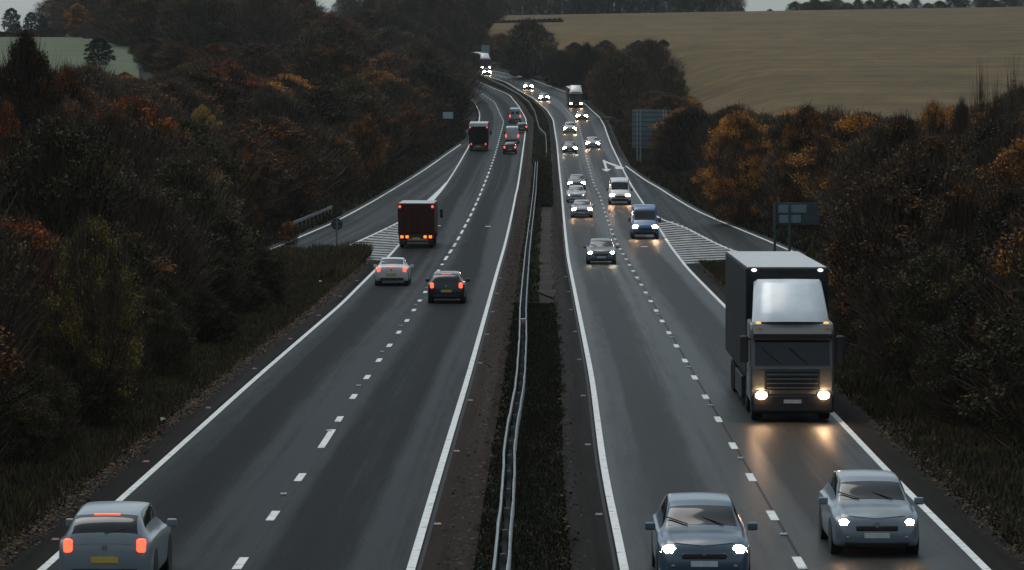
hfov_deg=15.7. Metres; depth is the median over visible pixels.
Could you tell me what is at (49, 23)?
brown tree
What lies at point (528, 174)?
fallen leaves
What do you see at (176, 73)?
brown tree
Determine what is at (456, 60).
bare tree
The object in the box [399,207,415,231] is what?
rear door
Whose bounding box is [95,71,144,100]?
bare tree
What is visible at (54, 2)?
brown tree
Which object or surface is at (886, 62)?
field
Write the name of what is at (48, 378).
olive tree
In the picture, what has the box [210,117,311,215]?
brown tree
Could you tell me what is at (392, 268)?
car
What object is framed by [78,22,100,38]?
bare tree
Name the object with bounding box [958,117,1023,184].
bare tree
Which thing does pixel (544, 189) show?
median grass
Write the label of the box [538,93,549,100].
car
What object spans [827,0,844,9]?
bare tree
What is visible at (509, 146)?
car
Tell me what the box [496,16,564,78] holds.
olive tree
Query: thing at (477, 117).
hard strip
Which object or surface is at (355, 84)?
olive tree
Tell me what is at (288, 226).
orange tree
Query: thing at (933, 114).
orange tree
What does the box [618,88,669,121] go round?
brown tree
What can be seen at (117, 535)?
car
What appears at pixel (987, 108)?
orange tree
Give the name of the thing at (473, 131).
rear door
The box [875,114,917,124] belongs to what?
bare tree
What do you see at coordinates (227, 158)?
olive tree
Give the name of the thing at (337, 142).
brown tree
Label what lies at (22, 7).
sky
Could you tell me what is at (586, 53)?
bare tree
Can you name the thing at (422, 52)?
olive tree
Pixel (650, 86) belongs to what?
bare tree
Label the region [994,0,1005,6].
olive tree
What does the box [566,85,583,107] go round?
articulated lorry
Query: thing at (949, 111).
orange tree
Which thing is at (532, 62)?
bare tree
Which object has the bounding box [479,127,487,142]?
rear door
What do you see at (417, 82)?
brown tree
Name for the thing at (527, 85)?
car
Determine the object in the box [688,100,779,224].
orange tree
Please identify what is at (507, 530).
safety barrier
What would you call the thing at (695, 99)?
orange tree
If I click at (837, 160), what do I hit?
olive tree
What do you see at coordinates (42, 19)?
evergreen tree
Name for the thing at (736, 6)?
brown tree
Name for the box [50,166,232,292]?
olive tree
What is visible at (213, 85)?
brown tree
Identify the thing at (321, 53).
brown tree
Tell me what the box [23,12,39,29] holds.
evergreen tree
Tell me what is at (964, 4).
olive tree
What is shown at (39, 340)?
olive tree
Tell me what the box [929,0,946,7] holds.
bare tree
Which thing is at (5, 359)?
brown tree
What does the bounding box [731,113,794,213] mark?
olive tree
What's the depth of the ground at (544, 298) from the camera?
101.68 m
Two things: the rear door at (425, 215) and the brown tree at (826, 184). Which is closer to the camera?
the brown tree at (826, 184)
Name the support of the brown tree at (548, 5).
on the ground at (544, 298)
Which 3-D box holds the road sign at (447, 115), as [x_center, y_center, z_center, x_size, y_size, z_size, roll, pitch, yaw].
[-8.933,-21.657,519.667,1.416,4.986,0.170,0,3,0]
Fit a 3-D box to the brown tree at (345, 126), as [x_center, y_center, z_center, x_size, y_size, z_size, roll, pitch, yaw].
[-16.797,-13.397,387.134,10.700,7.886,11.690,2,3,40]
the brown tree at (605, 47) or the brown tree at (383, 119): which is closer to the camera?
the brown tree at (383, 119)
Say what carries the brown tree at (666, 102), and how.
on the ground at (544, 298)
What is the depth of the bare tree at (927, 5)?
1330.38 m
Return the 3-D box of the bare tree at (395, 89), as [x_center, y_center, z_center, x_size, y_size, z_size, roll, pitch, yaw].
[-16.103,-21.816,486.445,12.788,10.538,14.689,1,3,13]
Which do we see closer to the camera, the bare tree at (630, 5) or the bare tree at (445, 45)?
the bare tree at (445, 45)
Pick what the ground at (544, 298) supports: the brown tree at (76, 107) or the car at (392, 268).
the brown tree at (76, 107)
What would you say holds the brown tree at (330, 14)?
on the ground at (544, 298)
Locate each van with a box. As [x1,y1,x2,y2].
[504,126,520,142]
[508,108,521,121]
[607,177,632,204]
[628,204,660,238]
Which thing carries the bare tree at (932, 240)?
on the ground at (544, 298)
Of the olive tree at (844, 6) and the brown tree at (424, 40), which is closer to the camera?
the brown tree at (424, 40)
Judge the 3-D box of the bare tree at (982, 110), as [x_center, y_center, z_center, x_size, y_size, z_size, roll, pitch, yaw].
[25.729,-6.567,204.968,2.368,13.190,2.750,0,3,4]
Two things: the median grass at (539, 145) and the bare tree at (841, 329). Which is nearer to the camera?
the bare tree at (841, 329)
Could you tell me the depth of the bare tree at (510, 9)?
1327.39 m
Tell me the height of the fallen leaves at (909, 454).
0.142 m
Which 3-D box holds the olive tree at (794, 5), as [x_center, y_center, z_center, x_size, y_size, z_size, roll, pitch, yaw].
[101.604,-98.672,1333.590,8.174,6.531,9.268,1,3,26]
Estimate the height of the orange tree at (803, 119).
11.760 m
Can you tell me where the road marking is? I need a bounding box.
[37,70,990,569]
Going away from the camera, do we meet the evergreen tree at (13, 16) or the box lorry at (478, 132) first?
the box lorry at (478, 132)
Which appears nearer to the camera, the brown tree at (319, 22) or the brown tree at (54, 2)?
the brown tree at (319, 22)
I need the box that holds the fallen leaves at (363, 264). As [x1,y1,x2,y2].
[0,257,374,566]
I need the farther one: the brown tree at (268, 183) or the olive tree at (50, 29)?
the olive tree at (50, 29)
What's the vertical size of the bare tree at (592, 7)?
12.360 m
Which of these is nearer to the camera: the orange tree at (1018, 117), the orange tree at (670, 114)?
the orange tree at (1018, 117)
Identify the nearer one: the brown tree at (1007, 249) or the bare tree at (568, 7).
the brown tree at (1007, 249)
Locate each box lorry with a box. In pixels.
[398,200,442,246]
[468,121,491,150]
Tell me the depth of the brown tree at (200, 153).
207.01 m
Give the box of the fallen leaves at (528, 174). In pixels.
[438,167,531,569]
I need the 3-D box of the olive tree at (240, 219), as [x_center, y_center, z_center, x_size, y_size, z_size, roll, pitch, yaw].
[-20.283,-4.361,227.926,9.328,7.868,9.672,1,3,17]
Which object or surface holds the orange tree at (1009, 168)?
on the ground at (544, 298)
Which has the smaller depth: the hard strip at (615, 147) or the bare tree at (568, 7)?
the hard strip at (615, 147)
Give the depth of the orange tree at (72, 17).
797.22 m
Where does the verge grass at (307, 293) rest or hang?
on the ground at (544, 298)
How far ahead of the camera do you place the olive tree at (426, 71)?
546.10 m
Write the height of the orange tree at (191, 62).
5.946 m
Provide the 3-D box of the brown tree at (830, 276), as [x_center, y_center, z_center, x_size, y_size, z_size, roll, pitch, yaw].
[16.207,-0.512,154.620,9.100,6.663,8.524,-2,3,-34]
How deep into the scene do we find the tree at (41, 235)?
118.45 m
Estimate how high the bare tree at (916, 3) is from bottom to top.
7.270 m
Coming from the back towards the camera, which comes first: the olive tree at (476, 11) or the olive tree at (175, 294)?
the olive tree at (476, 11)
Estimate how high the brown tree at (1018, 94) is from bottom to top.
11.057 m
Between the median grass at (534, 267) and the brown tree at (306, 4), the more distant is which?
the brown tree at (306, 4)
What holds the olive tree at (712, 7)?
on the ground at (544, 298)
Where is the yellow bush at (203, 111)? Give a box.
[191,103,223,132]
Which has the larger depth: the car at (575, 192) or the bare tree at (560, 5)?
the bare tree at (560, 5)
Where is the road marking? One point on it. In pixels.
(617, 534)
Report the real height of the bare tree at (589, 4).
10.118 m
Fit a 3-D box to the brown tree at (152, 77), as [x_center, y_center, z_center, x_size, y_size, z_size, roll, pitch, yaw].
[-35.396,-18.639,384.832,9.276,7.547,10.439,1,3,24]
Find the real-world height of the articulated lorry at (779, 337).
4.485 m
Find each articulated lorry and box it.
[472,52,491,69]
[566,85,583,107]
[725,251,844,418]
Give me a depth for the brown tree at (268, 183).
284.54 m
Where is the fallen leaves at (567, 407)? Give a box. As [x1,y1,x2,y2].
[548,168,594,569]
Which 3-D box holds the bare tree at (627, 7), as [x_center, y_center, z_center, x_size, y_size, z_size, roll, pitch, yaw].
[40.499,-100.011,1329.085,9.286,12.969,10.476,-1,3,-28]
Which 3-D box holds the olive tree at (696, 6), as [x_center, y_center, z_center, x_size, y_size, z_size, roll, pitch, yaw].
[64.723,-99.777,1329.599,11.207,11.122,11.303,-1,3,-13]
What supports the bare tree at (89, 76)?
on the ground at (544, 298)
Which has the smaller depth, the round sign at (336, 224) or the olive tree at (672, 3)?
the round sign at (336, 224)
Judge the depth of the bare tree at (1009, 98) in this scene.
189.64 m
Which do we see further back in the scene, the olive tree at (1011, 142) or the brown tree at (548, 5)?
the brown tree at (548, 5)
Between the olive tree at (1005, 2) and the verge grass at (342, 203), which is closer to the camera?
the verge grass at (342, 203)
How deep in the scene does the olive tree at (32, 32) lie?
803.92 m
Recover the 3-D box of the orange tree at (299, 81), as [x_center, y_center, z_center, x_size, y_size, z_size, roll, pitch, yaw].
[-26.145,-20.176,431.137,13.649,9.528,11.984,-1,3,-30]
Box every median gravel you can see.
[514,152,536,301]
[532,209,555,301]
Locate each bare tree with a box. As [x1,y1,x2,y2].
[0,181,59,388]
[49,64,130,101]
[50,0,80,30]
[62,0,100,33]
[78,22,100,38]
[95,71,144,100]
[157,83,228,127]
[179,54,261,81]
[230,83,315,126]
[234,96,320,206]
[371,78,438,145]
[396,70,483,128]
[425,39,492,97]
[431,46,488,96]
[498,0,520,14]
[506,46,540,68]
[526,0,549,14]
[551,0,571,14]
[562,0,586,13]
[567,42,602,102]
[570,0,595,13]
[580,0,601,13]
[616,0,634,12]
[621,37,686,101]
[622,0,644,12]
[629,0,664,12]
[642,106,714,170]
[645,76,693,94]
[668,0,696,12]
[678,103,765,187]
[694,0,717,11]
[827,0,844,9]
[829,303,868,343]
[832,227,989,363]
[863,0,877,8]
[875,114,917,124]
[908,0,922,8]
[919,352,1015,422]
[921,2,935,7]
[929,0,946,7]
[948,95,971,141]
[958,53,994,131]
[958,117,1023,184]
[969,0,986,7]
[976,70,1003,125]
[978,0,1000,6]
[989,54,1023,126]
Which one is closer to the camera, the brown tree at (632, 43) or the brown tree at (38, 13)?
the brown tree at (632, 43)
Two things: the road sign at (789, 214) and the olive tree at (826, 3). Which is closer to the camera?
the road sign at (789, 214)
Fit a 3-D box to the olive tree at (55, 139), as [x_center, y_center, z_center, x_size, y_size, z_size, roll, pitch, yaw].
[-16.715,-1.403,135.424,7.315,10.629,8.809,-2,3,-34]
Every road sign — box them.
[443,112,452,142]
[481,45,489,54]
[632,110,670,162]
[773,202,818,250]
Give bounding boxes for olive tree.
[0,102,166,298]
[0,243,88,387]
[0,356,90,451]
[0,387,69,465]
[2,30,9,36]
[21,227,107,297]
[28,29,35,36]
[34,30,42,36]
[39,28,48,36]
[45,27,53,36]
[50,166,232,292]
[51,28,59,36]
[57,28,67,36]
[61,291,155,397]
[114,292,170,368]
[117,282,204,378]
[133,275,203,361]
[139,149,268,296]
[142,153,262,281]
[156,130,237,253]
[163,109,274,246]
[228,186,253,253]
[233,243,297,305]
[269,74,320,113]
[270,23,372,83]
[292,82,380,160]
[324,72,419,157]
[365,31,384,58]
[394,41,474,87]
[398,58,474,134]
[460,0,498,41]
[479,0,509,20]
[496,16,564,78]
[540,49,579,86]
[580,48,654,118]
[598,0,624,13]
[651,63,689,98]
[654,0,683,12]
[679,0,703,11]
[706,0,731,11]
[714,115,780,189]
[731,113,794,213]
[734,113,795,147]
[784,1,800,10]
[798,2,813,9]
[801,115,918,230]
[808,0,826,9]
[813,160,898,260]
[817,0,835,9]
[821,263,839,299]
[823,121,883,180]
[828,292,846,333]
[836,119,891,200]
[838,3,853,9]
[852,0,864,8]
[870,242,984,390]
[873,0,886,8]
[881,0,899,8]
[897,3,909,8]
[906,273,1023,428]
[927,248,1023,452]
[940,178,1023,328]
[942,0,961,7]
[952,108,1023,167]
[955,0,970,7]
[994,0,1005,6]
[994,132,1021,154]
[999,0,1017,6]
[1009,0,1023,6]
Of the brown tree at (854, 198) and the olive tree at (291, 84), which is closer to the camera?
the brown tree at (854, 198)
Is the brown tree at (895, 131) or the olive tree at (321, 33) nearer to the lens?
the brown tree at (895, 131)
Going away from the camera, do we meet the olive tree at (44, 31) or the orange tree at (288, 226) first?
the orange tree at (288, 226)
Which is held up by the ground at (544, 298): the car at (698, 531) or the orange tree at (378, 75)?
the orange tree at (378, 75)
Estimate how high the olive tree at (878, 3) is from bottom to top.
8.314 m
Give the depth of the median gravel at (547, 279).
238.66 m
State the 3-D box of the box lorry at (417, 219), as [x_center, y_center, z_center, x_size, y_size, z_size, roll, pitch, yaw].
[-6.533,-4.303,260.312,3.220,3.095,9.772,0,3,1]
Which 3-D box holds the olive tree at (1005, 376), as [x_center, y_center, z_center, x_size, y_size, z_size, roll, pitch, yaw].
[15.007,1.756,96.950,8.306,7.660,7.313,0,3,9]
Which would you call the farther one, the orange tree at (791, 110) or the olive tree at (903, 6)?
the olive tree at (903, 6)
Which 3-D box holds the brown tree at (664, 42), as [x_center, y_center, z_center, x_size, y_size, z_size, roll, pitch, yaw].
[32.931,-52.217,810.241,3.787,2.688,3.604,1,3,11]
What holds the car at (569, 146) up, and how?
on the carriageway at (664, 432)
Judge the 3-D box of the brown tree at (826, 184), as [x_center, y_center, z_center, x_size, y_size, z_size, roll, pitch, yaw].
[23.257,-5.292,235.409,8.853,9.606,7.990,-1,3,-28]
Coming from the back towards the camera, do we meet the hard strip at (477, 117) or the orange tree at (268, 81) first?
the hard strip at (477, 117)
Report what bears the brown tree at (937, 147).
on the ground at (544, 298)
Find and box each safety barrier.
[460,72,546,157]
[492,161,537,569]
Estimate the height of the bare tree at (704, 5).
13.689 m
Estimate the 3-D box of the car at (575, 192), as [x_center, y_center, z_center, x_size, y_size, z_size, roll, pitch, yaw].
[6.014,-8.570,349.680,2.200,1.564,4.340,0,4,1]
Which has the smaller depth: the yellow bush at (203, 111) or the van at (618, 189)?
the yellow bush at (203, 111)
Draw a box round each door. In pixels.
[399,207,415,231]
[417,207,433,232]
[469,127,477,142]
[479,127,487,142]
[747,331,749,388]
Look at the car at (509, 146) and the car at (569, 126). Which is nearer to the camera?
the car at (509, 146)
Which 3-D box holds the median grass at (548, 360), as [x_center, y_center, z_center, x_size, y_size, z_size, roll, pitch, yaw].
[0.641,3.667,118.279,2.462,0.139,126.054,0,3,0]
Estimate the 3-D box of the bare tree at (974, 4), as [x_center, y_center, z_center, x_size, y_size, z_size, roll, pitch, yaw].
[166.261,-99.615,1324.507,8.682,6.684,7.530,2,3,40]
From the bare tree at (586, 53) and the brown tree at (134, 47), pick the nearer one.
the brown tree at (134, 47)
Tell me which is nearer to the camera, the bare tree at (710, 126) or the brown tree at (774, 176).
the brown tree at (774, 176)
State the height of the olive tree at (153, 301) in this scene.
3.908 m
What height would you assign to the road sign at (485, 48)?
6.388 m
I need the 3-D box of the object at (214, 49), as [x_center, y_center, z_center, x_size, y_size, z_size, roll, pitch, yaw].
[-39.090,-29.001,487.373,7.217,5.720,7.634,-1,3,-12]
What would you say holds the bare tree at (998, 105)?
on the ground at (544, 298)
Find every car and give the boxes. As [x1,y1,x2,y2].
[59,501,176,569]
[373,257,413,284]
[425,271,469,302]
[481,68,490,74]
[502,142,518,153]
[515,122,528,131]
[523,82,532,89]
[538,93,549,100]
[561,141,577,152]
[562,122,576,133]
[564,185,587,201]
[566,174,586,189]
[569,199,594,217]
[575,111,587,119]
[583,238,618,263]
[585,137,600,147]
[645,492,757,569]
[818,469,923,553]
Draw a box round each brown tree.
[0,19,73,137]
[0,296,45,439]
[4,133,71,228]
[28,0,53,28]
[39,0,60,29]
[41,0,56,29]
[44,0,70,31]
[58,215,195,318]
[59,92,97,124]
[72,59,131,83]
[78,75,121,117]
[83,86,122,112]
[107,76,218,123]
[114,110,189,165]
[117,71,131,77]
[124,77,197,116]
[130,42,140,54]
[133,42,173,72]
[139,69,173,84]
[143,68,230,113]
[148,65,264,127]
[149,73,235,126]
[157,108,242,198]
[162,108,231,160]
[194,42,225,57]
[207,128,285,219]
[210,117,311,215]
[216,107,355,217]
[231,40,294,77]
[236,0,328,41]
[270,38,374,87]
[286,10,322,39]
[288,15,370,47]
[291,10,377,53]
[299,15,379,79]
[301,120,370,196]
[309,0,333,13]
[324,119,396,182]
[325,91,413,171]
[328,0,349,14]
[363,48,423,77]
[373,95,414,149]
[397,74,456,134]
[403,31,433,45]
[463,18,491,53]
[486,33,509,62]
[510,0,538,14]
[537,0,562,14]
[561,42,581,55]
[587,41,622,62]
[591,0,613,13]
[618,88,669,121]
[620,100,654,136]
[621,41,640,54]
[622,91,707,124]
[658,39,669,46]
[718,0,747,11]
[747,126,833,222]
[811,204,904,302]
[813,149,983,342]
[814,101,857,135]
[814,127,877,242]
[815,143,905,253]
[818,137,867,244]
[825,108,952,213]
[828,293,841,324]
[833,125,981,230]
[890,167,992,291]
[947,183,1023,424]
[972,91,1006,119]
[975,80,1023,127]
[975,216,1023,283]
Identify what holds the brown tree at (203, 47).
on the ground at (544, 298)
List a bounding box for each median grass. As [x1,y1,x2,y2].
[470,302,577,569]
[472,73,550,162]
[513,205,541,302]
[529,161,553,206]
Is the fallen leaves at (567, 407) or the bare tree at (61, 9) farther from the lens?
the bare tree at (61, 9)
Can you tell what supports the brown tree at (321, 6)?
on the ground at (544, 298)
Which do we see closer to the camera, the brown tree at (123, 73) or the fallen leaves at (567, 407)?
the fallen leaves at (567, 407)
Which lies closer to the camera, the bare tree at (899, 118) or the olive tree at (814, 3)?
the bare tree at (899, 118)
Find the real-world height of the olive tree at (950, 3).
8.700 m
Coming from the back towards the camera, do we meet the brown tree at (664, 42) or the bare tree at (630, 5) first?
the bare tree at (630, 5)
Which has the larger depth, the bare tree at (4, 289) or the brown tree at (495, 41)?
the brown tree at (495, 41)
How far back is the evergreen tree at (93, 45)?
543.51 m
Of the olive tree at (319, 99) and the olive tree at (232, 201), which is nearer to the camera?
the olive tree at (232, 201)
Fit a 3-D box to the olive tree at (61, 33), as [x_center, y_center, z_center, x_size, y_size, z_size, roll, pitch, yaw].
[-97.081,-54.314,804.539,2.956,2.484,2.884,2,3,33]
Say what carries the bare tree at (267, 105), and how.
on the ground at (544, 298)
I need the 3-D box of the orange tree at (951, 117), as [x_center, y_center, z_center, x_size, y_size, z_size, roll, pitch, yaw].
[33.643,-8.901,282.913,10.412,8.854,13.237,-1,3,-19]
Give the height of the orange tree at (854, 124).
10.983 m
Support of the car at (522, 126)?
on the carriageway at (220, 482)
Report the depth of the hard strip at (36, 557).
102.91 m
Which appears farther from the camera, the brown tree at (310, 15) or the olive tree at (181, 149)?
the brown tree at (310, 15)
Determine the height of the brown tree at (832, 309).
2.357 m
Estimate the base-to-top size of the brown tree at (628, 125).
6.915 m
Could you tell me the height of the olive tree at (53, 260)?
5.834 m
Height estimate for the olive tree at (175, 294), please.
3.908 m
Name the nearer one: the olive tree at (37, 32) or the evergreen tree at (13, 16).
the olive tree at (37, 32)
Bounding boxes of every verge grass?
[0,255,368,553]
[231,120,470,259]
[243,239,374,279]
[609,119,831,260]
[698,259,1023,556]
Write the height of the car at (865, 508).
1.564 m
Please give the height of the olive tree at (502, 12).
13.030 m
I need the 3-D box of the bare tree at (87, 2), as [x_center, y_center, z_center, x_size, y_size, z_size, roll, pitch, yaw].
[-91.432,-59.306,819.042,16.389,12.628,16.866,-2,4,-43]
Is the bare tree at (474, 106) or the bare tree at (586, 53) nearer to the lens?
the bare tree at (474, 106)
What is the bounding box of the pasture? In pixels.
[0,37,138,77]
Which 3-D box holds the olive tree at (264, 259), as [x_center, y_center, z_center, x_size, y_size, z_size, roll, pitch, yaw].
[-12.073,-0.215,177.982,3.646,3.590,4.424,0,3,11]
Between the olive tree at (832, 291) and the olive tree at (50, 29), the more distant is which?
the olive tree at (50, 29)
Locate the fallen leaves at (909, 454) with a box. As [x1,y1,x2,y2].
[695,261,1023,562]
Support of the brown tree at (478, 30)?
on the ground at (544, 298)
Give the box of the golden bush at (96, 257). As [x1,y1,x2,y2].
[32,206,151,425]
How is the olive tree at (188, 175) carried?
on the ground at (544, 298)
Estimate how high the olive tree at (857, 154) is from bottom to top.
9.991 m
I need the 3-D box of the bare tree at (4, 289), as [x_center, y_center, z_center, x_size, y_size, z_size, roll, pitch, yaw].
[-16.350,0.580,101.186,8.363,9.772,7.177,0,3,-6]
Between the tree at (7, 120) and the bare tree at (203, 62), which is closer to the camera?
the tree at (7, 120)
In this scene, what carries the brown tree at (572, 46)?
on the ground at (544, 298)
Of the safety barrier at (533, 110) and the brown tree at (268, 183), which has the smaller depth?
the brown tree at (268, 183)
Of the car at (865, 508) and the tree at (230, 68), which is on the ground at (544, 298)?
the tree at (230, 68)
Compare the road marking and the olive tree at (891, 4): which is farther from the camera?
the olive tree at (891, 4)
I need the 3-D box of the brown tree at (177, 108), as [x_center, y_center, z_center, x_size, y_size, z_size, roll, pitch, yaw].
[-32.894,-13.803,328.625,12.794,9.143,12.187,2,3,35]
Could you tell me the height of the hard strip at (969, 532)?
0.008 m
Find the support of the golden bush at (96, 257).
on the ground at (544, 298)
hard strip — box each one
[0,260,379,569]
[415,79,533,569]
[471,102,478,120]
[485,76,619,569]
[493,70,622,157]
[686,263,1023,569]
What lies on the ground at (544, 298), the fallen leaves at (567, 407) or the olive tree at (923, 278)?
the olive tree at (923, 278)
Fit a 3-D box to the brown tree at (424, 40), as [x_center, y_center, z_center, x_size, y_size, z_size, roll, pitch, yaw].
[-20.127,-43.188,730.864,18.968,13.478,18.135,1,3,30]
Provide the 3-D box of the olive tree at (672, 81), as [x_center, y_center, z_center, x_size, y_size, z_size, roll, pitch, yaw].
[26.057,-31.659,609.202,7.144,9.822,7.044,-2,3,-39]
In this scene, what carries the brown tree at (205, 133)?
on the ground at (544, 298)
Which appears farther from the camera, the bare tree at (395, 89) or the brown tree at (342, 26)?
the brown tree at (342, 26)
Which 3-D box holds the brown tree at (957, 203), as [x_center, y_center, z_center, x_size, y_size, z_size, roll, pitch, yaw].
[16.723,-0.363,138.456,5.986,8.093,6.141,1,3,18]
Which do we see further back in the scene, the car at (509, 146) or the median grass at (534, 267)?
the car at (509, 146)
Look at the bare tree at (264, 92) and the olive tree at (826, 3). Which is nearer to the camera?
the bare tree at (264, 92)
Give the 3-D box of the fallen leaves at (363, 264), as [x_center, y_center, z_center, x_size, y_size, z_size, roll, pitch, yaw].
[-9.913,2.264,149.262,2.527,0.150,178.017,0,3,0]
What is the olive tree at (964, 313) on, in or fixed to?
on the ground at (544, 298)
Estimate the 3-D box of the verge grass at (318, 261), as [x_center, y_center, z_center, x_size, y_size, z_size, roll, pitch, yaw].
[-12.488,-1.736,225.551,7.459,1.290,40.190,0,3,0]
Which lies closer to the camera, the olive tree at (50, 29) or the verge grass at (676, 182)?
the verge grass at (676, 182)
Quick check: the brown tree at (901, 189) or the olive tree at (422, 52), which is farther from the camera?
the olive tree at (422, 52)
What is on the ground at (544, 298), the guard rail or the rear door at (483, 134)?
the guard rail
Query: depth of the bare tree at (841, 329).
147.78 m
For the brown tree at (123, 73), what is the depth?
469.26 m
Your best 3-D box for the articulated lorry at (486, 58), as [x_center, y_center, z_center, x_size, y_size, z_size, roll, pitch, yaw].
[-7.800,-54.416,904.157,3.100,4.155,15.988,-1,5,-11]
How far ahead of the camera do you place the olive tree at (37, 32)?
803.91 m
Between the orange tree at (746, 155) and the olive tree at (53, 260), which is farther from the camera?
the orange tree at (746, 155)
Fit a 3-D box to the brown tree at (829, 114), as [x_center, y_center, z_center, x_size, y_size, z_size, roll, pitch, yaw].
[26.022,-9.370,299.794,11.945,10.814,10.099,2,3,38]
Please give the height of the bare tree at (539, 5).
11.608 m
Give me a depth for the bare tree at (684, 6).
1326.84 m
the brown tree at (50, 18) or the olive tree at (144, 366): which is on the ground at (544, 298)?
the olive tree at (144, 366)
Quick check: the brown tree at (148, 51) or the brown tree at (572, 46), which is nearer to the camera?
the brown tree at (148, 51)
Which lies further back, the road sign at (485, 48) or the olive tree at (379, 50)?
the road sign at (485, 48)
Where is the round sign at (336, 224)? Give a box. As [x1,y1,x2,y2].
[331,219,342,244]
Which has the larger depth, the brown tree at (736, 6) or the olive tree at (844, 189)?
the brown tree at (736, 6)
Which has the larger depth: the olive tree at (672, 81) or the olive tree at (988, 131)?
the olive tree at (672, 81)
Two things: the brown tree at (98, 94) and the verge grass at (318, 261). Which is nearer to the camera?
the verge grass at (318, 261)
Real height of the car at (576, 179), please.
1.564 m
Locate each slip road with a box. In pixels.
[251,129,468,258]
[618,156,805,261]
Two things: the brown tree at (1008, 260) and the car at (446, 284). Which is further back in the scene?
the car at (446, 284)
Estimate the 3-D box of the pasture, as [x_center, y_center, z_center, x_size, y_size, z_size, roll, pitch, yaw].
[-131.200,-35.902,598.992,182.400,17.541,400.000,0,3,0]
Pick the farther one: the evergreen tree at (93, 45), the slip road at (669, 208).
the evergreen tree at (93, 45)
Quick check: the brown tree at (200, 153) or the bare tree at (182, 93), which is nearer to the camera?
the brown tree at (200, 153)
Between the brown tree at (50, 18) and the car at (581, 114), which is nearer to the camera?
the car at (581, 114)
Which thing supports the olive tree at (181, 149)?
on the ground at (544, 298)
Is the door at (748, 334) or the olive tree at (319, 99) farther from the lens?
the olive tree at (319, 99)
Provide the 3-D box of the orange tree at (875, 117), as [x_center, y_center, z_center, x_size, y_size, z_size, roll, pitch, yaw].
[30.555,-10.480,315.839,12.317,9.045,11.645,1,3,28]
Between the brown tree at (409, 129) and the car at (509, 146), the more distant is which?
the car at (509, 146)
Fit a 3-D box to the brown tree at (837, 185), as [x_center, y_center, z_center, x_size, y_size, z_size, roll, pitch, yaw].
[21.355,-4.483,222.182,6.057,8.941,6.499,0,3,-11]
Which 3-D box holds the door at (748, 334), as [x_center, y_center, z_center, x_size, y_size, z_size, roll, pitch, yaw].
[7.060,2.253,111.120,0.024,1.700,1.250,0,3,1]
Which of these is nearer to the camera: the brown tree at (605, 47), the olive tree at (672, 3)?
the brown tree at (605, 47)
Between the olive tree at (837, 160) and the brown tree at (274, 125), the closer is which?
the olive tree at (837, 160)
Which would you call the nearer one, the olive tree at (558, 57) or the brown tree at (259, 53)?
the brown tree at (259, 53)
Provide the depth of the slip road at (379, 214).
327.07 m
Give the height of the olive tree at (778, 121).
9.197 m
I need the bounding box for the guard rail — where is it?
[293,205,331,230]
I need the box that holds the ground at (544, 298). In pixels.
[0,36,1023,569]
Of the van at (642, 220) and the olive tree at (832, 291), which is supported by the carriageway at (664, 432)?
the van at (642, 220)
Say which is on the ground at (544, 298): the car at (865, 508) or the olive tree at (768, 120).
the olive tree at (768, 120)
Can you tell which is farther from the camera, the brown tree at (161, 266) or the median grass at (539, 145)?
the median grass at (539, 145)
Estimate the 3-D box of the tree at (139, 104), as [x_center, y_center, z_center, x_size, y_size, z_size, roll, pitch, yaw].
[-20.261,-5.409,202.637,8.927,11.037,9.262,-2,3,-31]
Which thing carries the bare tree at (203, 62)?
on the ground at (544, 298)
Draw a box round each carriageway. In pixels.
[46,83,525,569]
[478,70,981,569]
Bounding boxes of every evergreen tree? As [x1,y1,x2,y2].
[1,8,20,31]
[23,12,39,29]
[38,15,47,29]
[83,36,115,64]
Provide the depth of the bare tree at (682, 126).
418.72 m
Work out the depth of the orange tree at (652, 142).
438.67 m
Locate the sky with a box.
[0,0,1019,31]
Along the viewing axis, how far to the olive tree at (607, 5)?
1322.92 m
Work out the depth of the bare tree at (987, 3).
1322.40 m
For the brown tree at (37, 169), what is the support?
on the ground at (544, 298)
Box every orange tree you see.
[57,3,92,36]
[118,73,141,81]
[170,57,205,70]
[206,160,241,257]
[226,72,307,117]
[268,72,315,98]
[277,219,299,244]
[341,107,388,190]
[344,66,435,115]
[646,104,710,158]
[648,123,692,165]
[678,95,702,109]
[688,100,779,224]
[721,123,779,204]
[756,111,776,119]
[769,99,837,232]
[773,105,800,118]
[777,108,887,234]
[842,110,890,141]
[916,94,954,140]
[940,102,968,117]
[942,109,978,129]
[945,100,989,115]
[961,124,1023,230]
[969,100,1003,123]
[1007,101,1023,122]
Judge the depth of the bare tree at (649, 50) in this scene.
647.39 m
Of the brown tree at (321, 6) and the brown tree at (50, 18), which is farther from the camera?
the brown tree at (50, 18)

